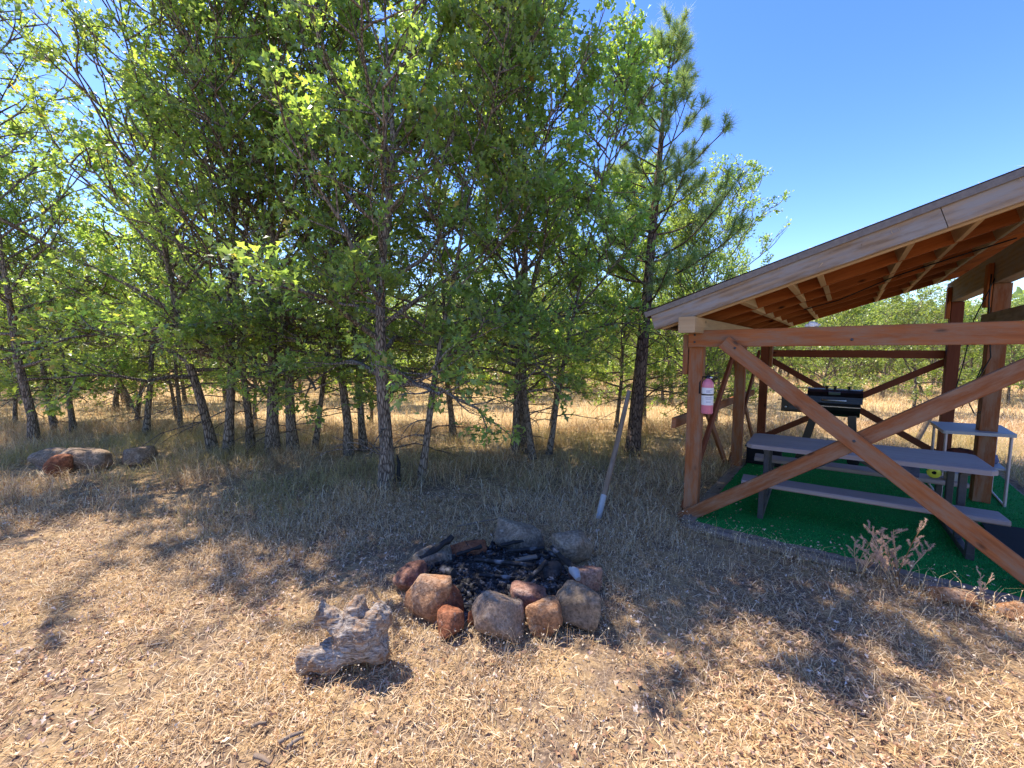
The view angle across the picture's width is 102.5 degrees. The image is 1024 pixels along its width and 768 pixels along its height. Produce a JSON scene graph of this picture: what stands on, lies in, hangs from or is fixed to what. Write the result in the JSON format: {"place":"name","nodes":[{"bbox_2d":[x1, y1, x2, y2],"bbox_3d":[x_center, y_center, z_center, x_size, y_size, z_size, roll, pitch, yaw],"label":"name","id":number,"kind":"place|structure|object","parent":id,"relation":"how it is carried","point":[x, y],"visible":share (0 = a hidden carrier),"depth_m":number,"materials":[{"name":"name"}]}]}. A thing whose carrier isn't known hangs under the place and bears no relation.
{"place":"outdoors","nodes":[
{"label":"outdoors","id":0,"kind":"place"},
{"bbox_2d":[0,360,1023,767],"bbox_3d":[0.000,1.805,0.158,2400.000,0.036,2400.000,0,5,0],"label":"ground","id":1,"kind":"structure","parent":0,"point":[600,668],"depth_m":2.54,"materials":[{"name":"plant"}]},
{"bbox_2d":[0,227,90,421],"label":"scrub oak","id":2,"kind":"object","parent":1,"relation":"on","point":[15,401],"visible":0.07,"depth_m":9.52,"materials":[{"name":"green plant"}]},
{"bbox_2d":[27,447,66,470],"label":"rock","id":3,"kind":"object","parent":1,"relation":"on","point":[43,456],"visible":0.48,"depth_m":6.11,"materials":[{"name":"beige stone"}]},
{"bbox_2d":[42,453,72,478],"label":"rock","id":4,"kind":"object","parent":1,"relation":"on","point":[64,460],"visible":0.84,"depth_m":5.75,"materials":[{"name":"orange stone"}]},
{"bbox_2d":[0,163,145,433],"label":"oak tree","id":5,"kind":"object","parent":1,"relation":"on","point":[71,411],"visible":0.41,"depth_m":8.15,"materials":[{"name":"green plant"}]},
{"bbox_2d":[0,0,149,443],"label":"oak tree","id":6,"kind":"object","parent":1,"relation":"on","point":[31,416],"visible":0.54,"depth_m":7.48,"materials":[{"name":"green plant"}]},
{"bbox_2d":[0,91,151,430],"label":"oak tree","id":7,"kind":"object","parent":1,"relation":"on","point":[4,147],"visible":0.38,"depth_m":8.57,"materials":[{"name":"green plant"}]},
{"bbox_2d":[58,447,112,472],"bbox_3d":[-6.328,1.140,6.100,0.679,0.379,0.463,0,5,0],"label":"rock","id":8,"kind":"object","parent":1,"relation":"on","point":[89,456],"visible":0.68,"depth_m":5.98,"materials":[{"name":"beige stone"}]},
{"bbox_2d":[3,212,197,411],"bbox_3d":[-11.033,-2.075,11.570,3.738,5.936,4.617,-2,5,-24],"label":"scrub oak","id":9,"kind":"object","parent":1,"relation":"on","point":[115,395],"visible":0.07,"depth_m":11.20,"materials":[{"name":"green plant"}]},
{"bbox_2d":[14,241,218,424],"bbox_3d":[-8.764,-1.117,9.300,2.749,4.365,3.395,3,6,31],"label":"scrub oak","id":10,"kind":"object","parent":1,"relation":"on","point":[137,411],"visible":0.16,"depth_m":9.15,"materials":[{"name":"green plant"}]},
{"bbox_2d":[43,228,193,401],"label":"scrub oak","id":11,"kind":"object","parent":1,"relation":"on","point":[189,391],"visible":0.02,"depth_m":13.63,"materials":[{"name":"green plant"}]},
{"bbox_2d":[16,60,226,435],"bbox_3d":[-7.393,-2.935,8.502,3.729,8.173,3.818,0,5,4],"label":"oak tree","id":12,"kind":"object","parent":1,"relation":"on","point":[89,223],"visible":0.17,"depth_m":8.04,"materials":[{"name":"green plant"}]},
{"bbox_2d":[121,445,159,465],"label":"rock","id":13,"kind":"object","parent":1,"relation":"on","point":[132,456],"visible":0.91,"depth_m":6.33,"materials":[{"name":"beige stone"}]},
{"bbox_2d":[86,156,237,431],"bbox_3d":[-7.318,-1.690,8.670,2.387,5.567,2.644,3,6,27],"label":"oak tree","id":14,"kind":"object","parent":1,"relation":"on","point":[178,398],"visible":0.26,"depth_m":8.41,"materials":[{"name":"green plant"}]},
{"bbox_2d":[115,245,210,402],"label":"scrub oak","id":15,"kind":"object","parent":1,"relation":"on","point":[181,382],"visible":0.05,"depth_m":13.29,"materials":[{"name":"green plant"}]},
{"bbox_2d":[103,208,224,420],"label":"oak tree","id":16,"kind":"object","parent":1,"relation":"on","point":[160,366],"visible":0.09,"depth_m":9.91,"materials":[{"name":"green plant"}]},
{"bbox_2d":[0,0,348,465],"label":"oak tree","id":17,"kind":"object","parent":1,"relation":"on","point":[91,29],"visible":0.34,"depth_m":5.96,"materials":[{"name":"green plant"}]},
{"bbox_2d":[19,0,342,456],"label":"oak tree","id":18,"kind":"object","parent":1,"relation":"on","point":[229,432],"visible":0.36,"depth_m":5.87,"materials":[{"name":"green plant"}]},
{"bbox_2d":[89,0,330,457],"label":"oak tree","id":19,"kind":"object","parent":1,"relation":"on","point":[247,411],"visible":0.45,"depth_m":5.77,"materials":[{"name":"green plant"}]},
{"bbox_2d":[179,276,266,401],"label":"scrub oak","id":20,"kind":"object","parent":1,"relation":"on","point":[220,365],"visible":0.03,"depth_m":13.73,"materials":[{"name":"green plant"}]},
{"bbox_2d":[109,0,388,453],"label":"oak tree","id":21,"kind":"object","parent":1,"relation":"on","point":[291,432],"visible":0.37,"depth_m":5.96,"materials":[{"name":"green plant"}]},
{"bbox_2d":[200,207,300,423],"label":"oak tree","id":22,"kind":"object","parent":1,"relation":"on","point":[255,380],"visible":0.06,"depth_m":9.76,"materials":[{"name":"green plant"}]},
{"bbox_2d":[112,0,419,455],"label":"oak tree","id":23,"kind":"object","parent":1,"relation":"on","point":[272,423],"visible":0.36,"depth_m":5.65,"materials":[{"name":"green plant"}]},
{"bbox_2d":[167,0,457,455],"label":"oak tree","id":24,"kind":"object","parent":1,"relation":"on","point":[346,416],"visible":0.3,"depth_m":5.92,"materials":[{"name":"green plant"}]},
{"bbox_2d":[233,81,407,448],"bbox_3d":[-3.279,-2.196,7.163,3.238,6.903,3.036,-2,5,-23],"label":"oak tree","id":25,"kind":"object","parent":1,"relation":"on","point":[316,435],"visible":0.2,"depth_m":6.85,"materials":[{"name":"green plant"}]},
{"bbox_2d":[220,0,456,451],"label":"oak tree","id":26,"kind":"object","parent":1,"relation":"on","point":[362,434],"visible":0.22,"depth_m":6.71,"materials":[{"name":"green plant"}]},
{"bbox_2d":[295,594,392,675],"bbox_3d":[-0.930,1.412,2.323,0.481,0.403,0.275,0,5,0],"label":"driftwood stump","id":27,"kind":"object","parent":1,"relation":"on","point":[357,628],"visible":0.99,"depth_m":2.27,"materials":[{"name":"grey wood"}]},
{"bbox_2d":[201,0,528,490],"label":"oak tree","id":28,"kind":"object","parent":1,"relation":"on","point":[379,349],"visible":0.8,"depth_m":4.60,"materials":[{"name":"green plant"}]},
{"bbox_2d":[329,230,416,422],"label":"oak tree","id":29,"kind":"object","parent":1,"relation":"on","point":[371,412],"visible":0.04,"depth_m":9.74,"materials":[{"name":"green plant"}]},
{"bbox_2d":[393,560,428,589],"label":"fire ring stone","id":30,"kind":"object","parent":1,"relation":"on","point":[407,575],"visible":0.69,"depth_m":3.05,"materials":[{"name":"stone"}]},
{"bbox_2d":[404,573,451,623],"bbox_3d":[-0.565,1.445,2.825,0.335,0.300,0.294,0,5,0],"label":"fire ring stone","id":31,"kind":"object","parent":1,"relation":"on","point":[427,595],"visible":0.88,"depth_m":2.72,"materials":[{"name":"stone"}]},
{"bbox_2d":[293,0,566,480],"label":"oak tree","id":32,"kind":"object","parent":1,"relation":"on","point":[432,113],"visible":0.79,"depth_m":4.93,"materials":[{"name":"green plant"}]},
{"bbox_2d":[412,544,451,568],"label":"fire ring stone","id":33,"kind":"object","parent":1,"relation":"on","point":[444,552],"visible":0.56,"depth_m":3.30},
{"bbox_2d":[418,534,453,558],"bbox_3d":[-0.612,1.337,3.337,0.314,0.158,0.067,-4,7,-40],"label":"charred log","id":34,"kind":"object","parent":33,"relation":"on","point":[440,545],"visible":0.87,"depth_m":3.33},
{"bbox_2d":[351,0,532,436],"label":"oak tree","id":35,"kind":"object","parent":1,"relation":"on","point":[450,405],"visible":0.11,"depth_m":7.58,"materials":[{"name":"green plant"}]},
{"bbox_2d":[437,604,463,640],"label":"fire ring stone","id":36,"kind":"object","parent":1,"relation":"on","point":[450,618],"visible":0.99,"depth_m":2.57,"materials":[{"name":"stone"}]},
{"bbox_2d":[413,278,490,403],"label":"scrub oak","id":37,"kind":"object","parent":1,"relation":"on","point":[460,343],"visible":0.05,"depth_m":13.13,"materials":[{"name":"green plant"}]},
{"bbox_2d":[445,583,463,611],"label":"fire ring stone","id":38,"kind":"object","parent":1,"relation":"on","point":[455,598],"visible":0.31,"depth_m":2.74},
{"bbox_2d":[450,539,486,556],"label":"fire ring stone","id":39,"kind":"object","parent":1,"relation":"on","point":[458,547],"visible":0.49,"depth_m":3.47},
{"bbox_2d":[471,590,525,643],"bbox_3d":[-0.074,1.478,2.594,0.334,0.268,0.266,-1,5,-16],"label":"fire ring stone","id":40,"kind":"object","parent":1,"relation":"on","point":[497,613],"visible":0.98,"depth_m":2.53,"materials":[{"name":"stone"}]},
{"bbox_2d":[430,548,570,620],"bbox_3d":[-0.150,1.486,3.192,1.265,0.144,0.992,0,5,0],"label":"ash bed","id":41,"kind":"object","parent":1,"relation":"on","point":[467,608],"visible":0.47,"depth_m":3.11,"materials":[{"name":"black"}]},
{"bbox_2d":[437,563,456,577],"bbox_3d":[-0.486,1.391,3.066,0.070,0.099,0.198,-5,7,-42],"label":"charred log","id":42,"kind":"object","parent":41,"relation":"on","point":[446,570],"visible":0.94,"depth_m":3.03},
{"bbox_2d":[425,537,565,606],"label":"charcoal bits","id":43,"kind":"object","parent":41,"relation":"on","point":[460,585],"visible":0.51,"depth_m":3.14,"materials":[{"name":"black wood"}]},
{"bbox_2d":[478,573,514,579],"bbox_3d":[-0.115,1.422,3.037,0.275,0.034,0.034,1,5,9],"label":"charred log","id":44,"kind":"object","parent":43,"relation":"on","point":[502,576],"visible":1,"depth_m":3.03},
{"bbox_2d":[523,559,548,581],"bbox_3d":[0.169,1.400,3.032,0.049,0.086,0.314,4,6,38],"label":"charred log","id":45,"kind":"object","parent":43,"relation":"on","point":[535,572],"visible":0.81,"depth_m":3.03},
{"bbox_2d":[474,557,532,567],"bbox_3d":[-0.070,1.390,3.203,0.467,0.043,0.046,1,5,13],"label":"charred log","id":46,"kind":"object","parent":41,"relation":"on","point":[507,562],"visible":1,"depth_m":3.19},
{"bbox_2d":[506,546,543,552],"bbox_3d":[0.108,1.366,3.383,0.316,0.044,0.042,-1,5,-6],"label":"charred log","id":47,"kind":"object","parent":41,"relation":"on","point":[533,549],"visible":1,"depth_m":3.38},
{"bbox_2d":[394,0,621,453],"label":"oak tree","id":48,"kind":"object","parent":1,"relation":"on","point":[553,133],"visible":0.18,"depth_m":6.45,"materials":[{"name":"green plant"}]},
{"bbox_2d":[0,286,1023,391],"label":"woods","id":49,"kind":"object","parent":1,"relation":"on","point":[1019,293],"depth_m":24.16,"materials":[{"name":"plant"}]},
{"bbox_2d":[469,277,562,392],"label":"scrub oak","id":50,"kind":"object","parent":1,"relation":"on","point":[536,285],"visible":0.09,"depth_m":14.13,"materials":[{"name":"green plant"}]},
{"bbox_2d":[427,6,609,459],"bbox_3d":[0.004,-2.168,6.418,3.004,6.947,3.155,2,5,18],"label":"oak tree","id":51,"kind":"object","parent":1,"relation":"on","point":[544,331],"visible":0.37,"depth_m":6.00,"materials":[{"name":"green plant"}]},
{"bbox_2d":[494,517,544,552],"bbox_3d":[0.071,1.373,3.688,0.455,0.292,0.360,0,5,0],"label":"fire ring stone","id":52,"kind":"object","parent":1,"relation":"on","point":[509,530],"visible":0.83,"depth_m":3.59,"materials":[{"name":"stone"}]},
{"bbox_2d":[405,0,640,456],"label":"oak tree","id":53,"kind":"object","parent":1,"relation":"on","point":[569,60],"visible":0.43,"depth_m":5.59,"materials":[{"name":"green plant"}]},
{"bbox_2d":[510,580,547,610],"bbox_3d":[0.118,1.480,2.826,0.268,0.209,0.206,0,5,0],"label":"fire ring stone","id":54,"kind":"object","parent":1,"relation":"on","point":[527,593],"visible":0.54,"depth_m":2.77,"materials":[{"name":"stone"}]},
{"bbox_2d":[525,595,562,637],"bbox_3d":[0.203,1.489,2.638,0.241,0.228,0.187,0,5,0],"label":"fire ring stone","id":55,"kind":"object","parent":1,"relation":"on","point":[542,614],"visible":0.99,"depth_m":2.56,"materials":[{"name":"stone"}]},
{"bbox_2d":[540,560,561,580],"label":"fire ring stone","id":56,"kind":"object","parent":1,"relation":"on","point":[554,567],"visible":0.5,"depth_m":3.12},
{"bbox_2d":[509,195,612,429],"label":"oak tree","id":57,"kind":"object","parent":1,"relation":"on","point":[591,366],"visible":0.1,"depth_m":8.57,"materials":[{"name":"green plant"}]},
{"bbox_2d":[464,0,680,454],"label":"oak tree","id":58,"kind":"object","parent":1,"relation":"on","point":[626,68],"visible":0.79,"depth_m":6.04,"materials":[{"name":"green plant"}]},
{"bbox_2d":[551,529,593,565],"bbox_3d":[0.521,1.393,3.487,0.336,0.286,0.256,-4,7,-41],"label":"fire ring stone","id":59,"kind":"object","parent":1,"relation":"on","point":[575,546],"visible":0.87,"depth_m":3.40,"materials":[{"name":"stone"}]},
{"bbox_2d":[555,580,600,630],"bbox_3d":[0.432,1.461,2.727,0.341,0.281,0.251,2,5,21],"label":"fire ring stone","id":60,"kind":"object","parent":1,"relation":"on","point":[580,603],"visible":0.84,"depth_m":2.61,"materials":[{"name":"stone"}]},
{"bbox_2d":[543,268,624,395],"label":"scrub oak","id":61,"kind":"object","parent":1,"relation":"on","point":[593,287],"visible":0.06,"depth_m":14.73,"materials":[{"name":"green plant"}]},
{"bbox_2d":[568,565,602,591],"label":"fire ring stone","id":62,"kind":"object","parent":1,"relation":"on","point":[591,576],"visible":0.62,"depth_m":3.03,"materials":[{"name":"stone"}]},
{"bbox_2d":[550,545,575,566],"bbox_3d":[0.395,1.348,3.201,0.054,0.059,0.362,-2,5,-19],"label":"charred log","id":63,"kind":"object","parent":62,"relation":"on","point":[568,562],"visible":0.9,"depth_m":3.18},
{"bbox_2d":[595,390,630,518],"bbox_3d":[1.173,0.771,4.691,0.067,1.342,0.891,4,6,36],"label":"shovel","id":64,"kind":"object","parent":1,"relation":"on","point":[601,504],"visible":0.86,"depth_m":4.63,"materials":[{"name":"grey metal"}]},
{"bbox_2d":[586,282,658,397],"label":"scrub oak","id":65,"kind":"object","parent":1,"relation":"on","point":[619,335],"visible":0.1,"depth_m":14.68,"materials":[{"name":"green plant"}]},
{"bbox_2d":[564,152,681,433],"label":"oak tree","id":66,"kind":"object","parent":1,"relation":"on","point":[622,368],"visible":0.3,"depth_m":8.13,"materials":[{"name":"green plant"}]},
{"bbox_2d":[586,154,717,423],"bbox_3d":[3.088,-2.051,9.308,2.910,6.172,2.497,-2,5,-23],"label":"oak tree","id":67,"kind":"object","parent":1,"relation":"on","point":[616,346],"visible":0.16,"depth_m":9.06,"materials":[{"name":"green plant"}]},
{"bbox_2d":[561,0,754,456],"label":"pine tree","id":68,"kind":"object","parent":1,"relation":"on","point":[637,398],"visible":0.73,"depth_m":6.41,"materials":[{"name":"green plant"}]},
{"bbox_2d":[612,206,719,403],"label":"scrub oak","id":69,"kind":"object","parent":1,"relation":"on","point":[666,333],"visible":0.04,"depth_m":13.10,"materials":[{"name":"green plant"}]},
{"bbox_2d":[627,245,755,390],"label":"scrub oak","id":70,"kind":"object","parent":1,"relation":"on","point":[742,255],"visible":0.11,"depth_m":15.47,"materials":[{"name":"green plant"}]},
{"bbox_2d":[642,161,755,439],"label":"oak tree","id":71,"kind":"object","parent":1,"relation":"on","point":[676,224],"visible":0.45,"depth_m":7.35,"materials":[{"name":"green plant"}]},
{"bbox_2d":[628,151,793,425],"bbox_3d":[4.197,-1.745,8.765,3.523,5.664,2.327,-1,5,-11],"label":"oak tree","id":72,"kind":"object","parent":1,"relation":"on","point":[751,203],"visible":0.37,"depth_m":8.17,"materials":[{"name":"green plant"}]},
{"bbox_2d":[668,345,760,423],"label":"scrub oak","id":73,"kind":"object","parent":1,"relation":"on","point":[732,385],"visible":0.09,"depth_m":9.71,"materials":[{"name":"green plant"}]},
{"bbox_2d":[677,335,760,411],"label":"scrub oak","id":74,"kind":"object","parent":1,"relation":"on","point":[732,392],"visible":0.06,"depth_m":11.47,"materials":[{"name":"green plant"}]},
{"bbox_2d":[680,522,796,557],"bbox_3d":[2.082,1.451,3.847,0.961,0.079,0.078,4,6,38],"label":"edging timber","id":75,"kind":"object","parent":1,"relation":"on","point":[743,540],"visible":0.81,"depth_m":3.79,"materials":[{"name":"wood"}]},
{"bbox_2d":[768,306,870,399],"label":"scrub oak","id":76,"kind":"object","parent":1,"relation":"on","point":[853,312],"visible":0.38,"depth_m":10.24,"materials":[{"name":"green plant"}]},
{"bbox_2d":[794,313,862,385],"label":"scrub oak","id":77,"kind":"object","parent":1,"relation":"on","point":[845,368],"visible":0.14,"depth_m":16.35,"materials":[{"name":"green plant"}]},
{"bbox_2d":[644,166,1023,584],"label":"picnic shelter","id":78,"kind":"object","parent":1,"relation":"on","point":[762,307],"visible":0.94,"depth_m":3.83,"materials":[{"name":"red wood"}]},
{"bbox_2d":[699,372,719,413],"bbox_3d":[1.977,0.088,4.129,0.117,0.426,0.159,-2,5,-24],"label":"fire extinguisher","id":79,"kind":"object","parent":78,"relation":"attached to","point":[707,396],"visible":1,"depth_m":4.10,"materials":[{"name":"pink paint"}]},
{"bbox_2d":[804,237,1016,309],"bbox_3d":[4.252,-1.177,4.629,0.269,0.537,1.784,-2,6,-25],"label":"roof cable","id":80,"kind":"object","parent":78,"relation":"on","point":[914,270],"visible":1,"depth_m":4.34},
{"bbox_2d":[955,278,994,408],"bbox_3d":[5.122,-0.434,4.574,0.262,1.437,0.031,3,6,33],"label":"extension cord","id":81,"kind":"object","parent":78,"relation":"hanging from","point":[967,345],"visible":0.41,"depth_m":4.56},
{"bbox_2d":[968,274,991,413],"bbox_3d":[5.133,-0.430,4.476,0.151,1.525,0.107,0,5,0],"label":"hanging cable","id":82,"kind":"object","parent":78,"relation":"hanging from","point":[989,345],"visible":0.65,"depth_m":4.47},
{"bbox_2d":[783,304,886,384],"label":"scrub oak","id":83,"kind":"object","parent":1,"relation":"on","point":[816,358],"visible":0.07,"depth_m":16.91,"materials":[{"name":"green plant"}]},
{"bbox_2d":[651,509,1023,621],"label":"edge grass","id":84,"kind":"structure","parent":1,"relation":"on","point":[838,564],"depth_m":3.35,"materials":[{"name":"plant"}]},
{"bbox_2d":[681,452,1023,602],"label":"deck","id":85,"kind":"structure","parent":1,"relation":"on","point":[824,519],"depth_m":4.09,"materials":[{"name":"carpet"}]},
{"bbox_2d":[745,441,781,466],"bbox_3d":[3.825,1.059,6.228,0.480,0.284,0.360,4,6,36],"label":"black tote","id":86,"kind":"object","parent":85,"relation":"on","point":[750,454],"visible":0.38,"depth_m":6.16,"materials":[{"name":"plastic"}]},
{"bbox_2d":[778,386,862,464],"bbox_3d":[4.799,0.607,6.440,1.077,1.172,0.545,4,6,36],"label":"pellet grill","id":87,"kind":"object","parent":85,"relation":"on","point":[848,403],"visible":0.48,"depth_m":6.15,"materials":[{"name":"black metal"}]},
{"bbox_2d":[741,433,1011,560],"bbox_3d":[3.516,1.016,4.250,1.901,0.715,1.346,3,6,33],"label":"picnic table","id":88,"kind":"object","parent":85,"relation":"on","point":[965,465],"visible":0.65,"depth_m":3.93,"materials":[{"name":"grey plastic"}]},
{"bbox_2d":[927,421,1016,506],"bbox_3d":[5.381,0.915,4.832,0.622,0.815,0.865,4,6,37],"label":"folding table","id":89,"kind":"object","parent":85,"relation":"on","point":[946,428],"visible":0.56,"depth_m":4.63,"materials":[{"name":"grey plastic"}]},
{"bbox_2d":[981,522,1023,558],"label":"doormat","id":90,"kind":"object","parent":85,"relation":"on","point":[1011,537],"visible":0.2,"depth_m":3.79,"materials":[{"name":"black rubber"}]},
{"bbox_2d":[794,297,918,406],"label":"scrub oak","id":91,"kind":"object","parent":1,"relation":"on","point":[858,369],"visible":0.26,"depth_m":11.03,"materials":[{"name":"green plant"}]},
{"bbox_2d":[799,551,918,587],"bbox_3d":[2.781,1.496,3.332,0.742,0.076,0.077,4,6,35],"label":"edging timber","id":92,"kind":"object","parent":1,"relation":"on","point":[828,563],"visible":0.69,"depth_m":3.32,"materials":[{"name":"wood"}]},
{"bbox_2d":[824,298,909,385],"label":"scrub oak","id":93,"kind":"object","parent":1,"relation":"on","point":[868,323],"visible":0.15,"depth_m":17.37,"materials":[{"name":"green plant"}]},
{"bbox_2d":[845,528,892,575],"bbox_3d":[2.834,1.335,3.209,0.298,0.384,0.301,0,5,0],"label":"dry weed","id":94,"kind":"object","parent":1,"relation":"on","point":[864,562],"visible":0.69,"depth_m":3.26,"materials":[{"name":"plant"}]},
{"bbox_2d":[850,312,924,399],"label":"scrub oak","id":95,"kind":"object","parent":1,"relation":"on","point":[882,393],"visible":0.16,"depth_m":14.13,"materials":[{"name":"green plant"}]},
{"bbox_2d":[855,518,935,586],"bbox_3d":[2.915,1.246,3.145,0.613,0.572,0.286,1,5,13],"label":"dry weed","id":96,"kind":"object","parent":1,"relation":"on","point":[895,560],"visible":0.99,"depth_m":3.13,"materials":[{"name":"plant"}]},
{"bbox_2d":[859,307,931,392],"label":"scrub oak","id":97,"kind":"object","parent":1,"relation":"on","point":[879,372],"visible":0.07,"depth_m":16.40,"materials":[{"name":"green plant"}]},
{"bbox_2d":[910,392,940,447],"bbox_3d":[7.400,0.429,7.202,0.890,1.527,0.082,-1,5,-8],"label":"dead branch","id":98,"kind":"object","parent":1,"relation":"on","point":[922,430],"visible":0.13,"depth_m":7.18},
{"bbox_2d":[870,288,982,407],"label":"scrub oak","id":99,"kind":"object","parent":1,"relation":"on","point":[897,299],"visible":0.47,"depth_m":11.28,"materials":[{"name":"green plant"}]},
{"bbox_2d":[927,586,978,607],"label":"edge stone","id":100,"kind":"object","parent":1,"relation":"on","point":[955,596],"visible":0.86,"depth_m":2.88,"materials":[{"name":"stone"}]},
{"bbox_2d":[904,279,1012,394],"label":"scrub oak","id":101,"kind":"object","parent":1,"relation":"on","point":[981,310],"visible":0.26,"depth_m":13.70,"materials":[{"name":"green plant"}]},
{"bbox_2d":[923,300,1009,386],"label":"scrub oak","id":102,"kind":"object","parent":1,"relation":"on","point":[968,316],"visible":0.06,"depth_m":14.97,"materials":[{"name":"green plant"}]},
{"bbox_2d":[921,581,1014,604],"bbox_3d":[3.608,1.547,2.752,1.243,0.079,0.080,3,6,35],"label":"edging timber","id":103,"kind":"object","parent":1,"relation":"on","point":[987,597],"visible":0.34,"depth_m":2.90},
{"bbox_2d":[922,298,1023,399],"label":"scrub oak","id":104,"kind":"object","parent":1,"relation":"on","point":[938,385],"visible":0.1,"depth_m":14.57,"materials":[{"name":"green plant"}]},
{"bbox_2d":[960,301,1023,404],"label":"scrub oak","id":105,"kind":"object","parent":1,"relation":"on","point":[1008,392],"visible":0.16,"depth_m":12.98,"materials":[{"name":"green plant"}]},
{"bbox_2d":[991,601,1023,622],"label":"edge stone","id":106,"kind":"object","parent":1,"relation":"on","point":[1002,609],"visible":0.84,"depth_m":2.74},
{"bbox_2d":[0,0,1023,309],"label":"sky","id":107,"kind":"structure","parent":0,"point":[869,111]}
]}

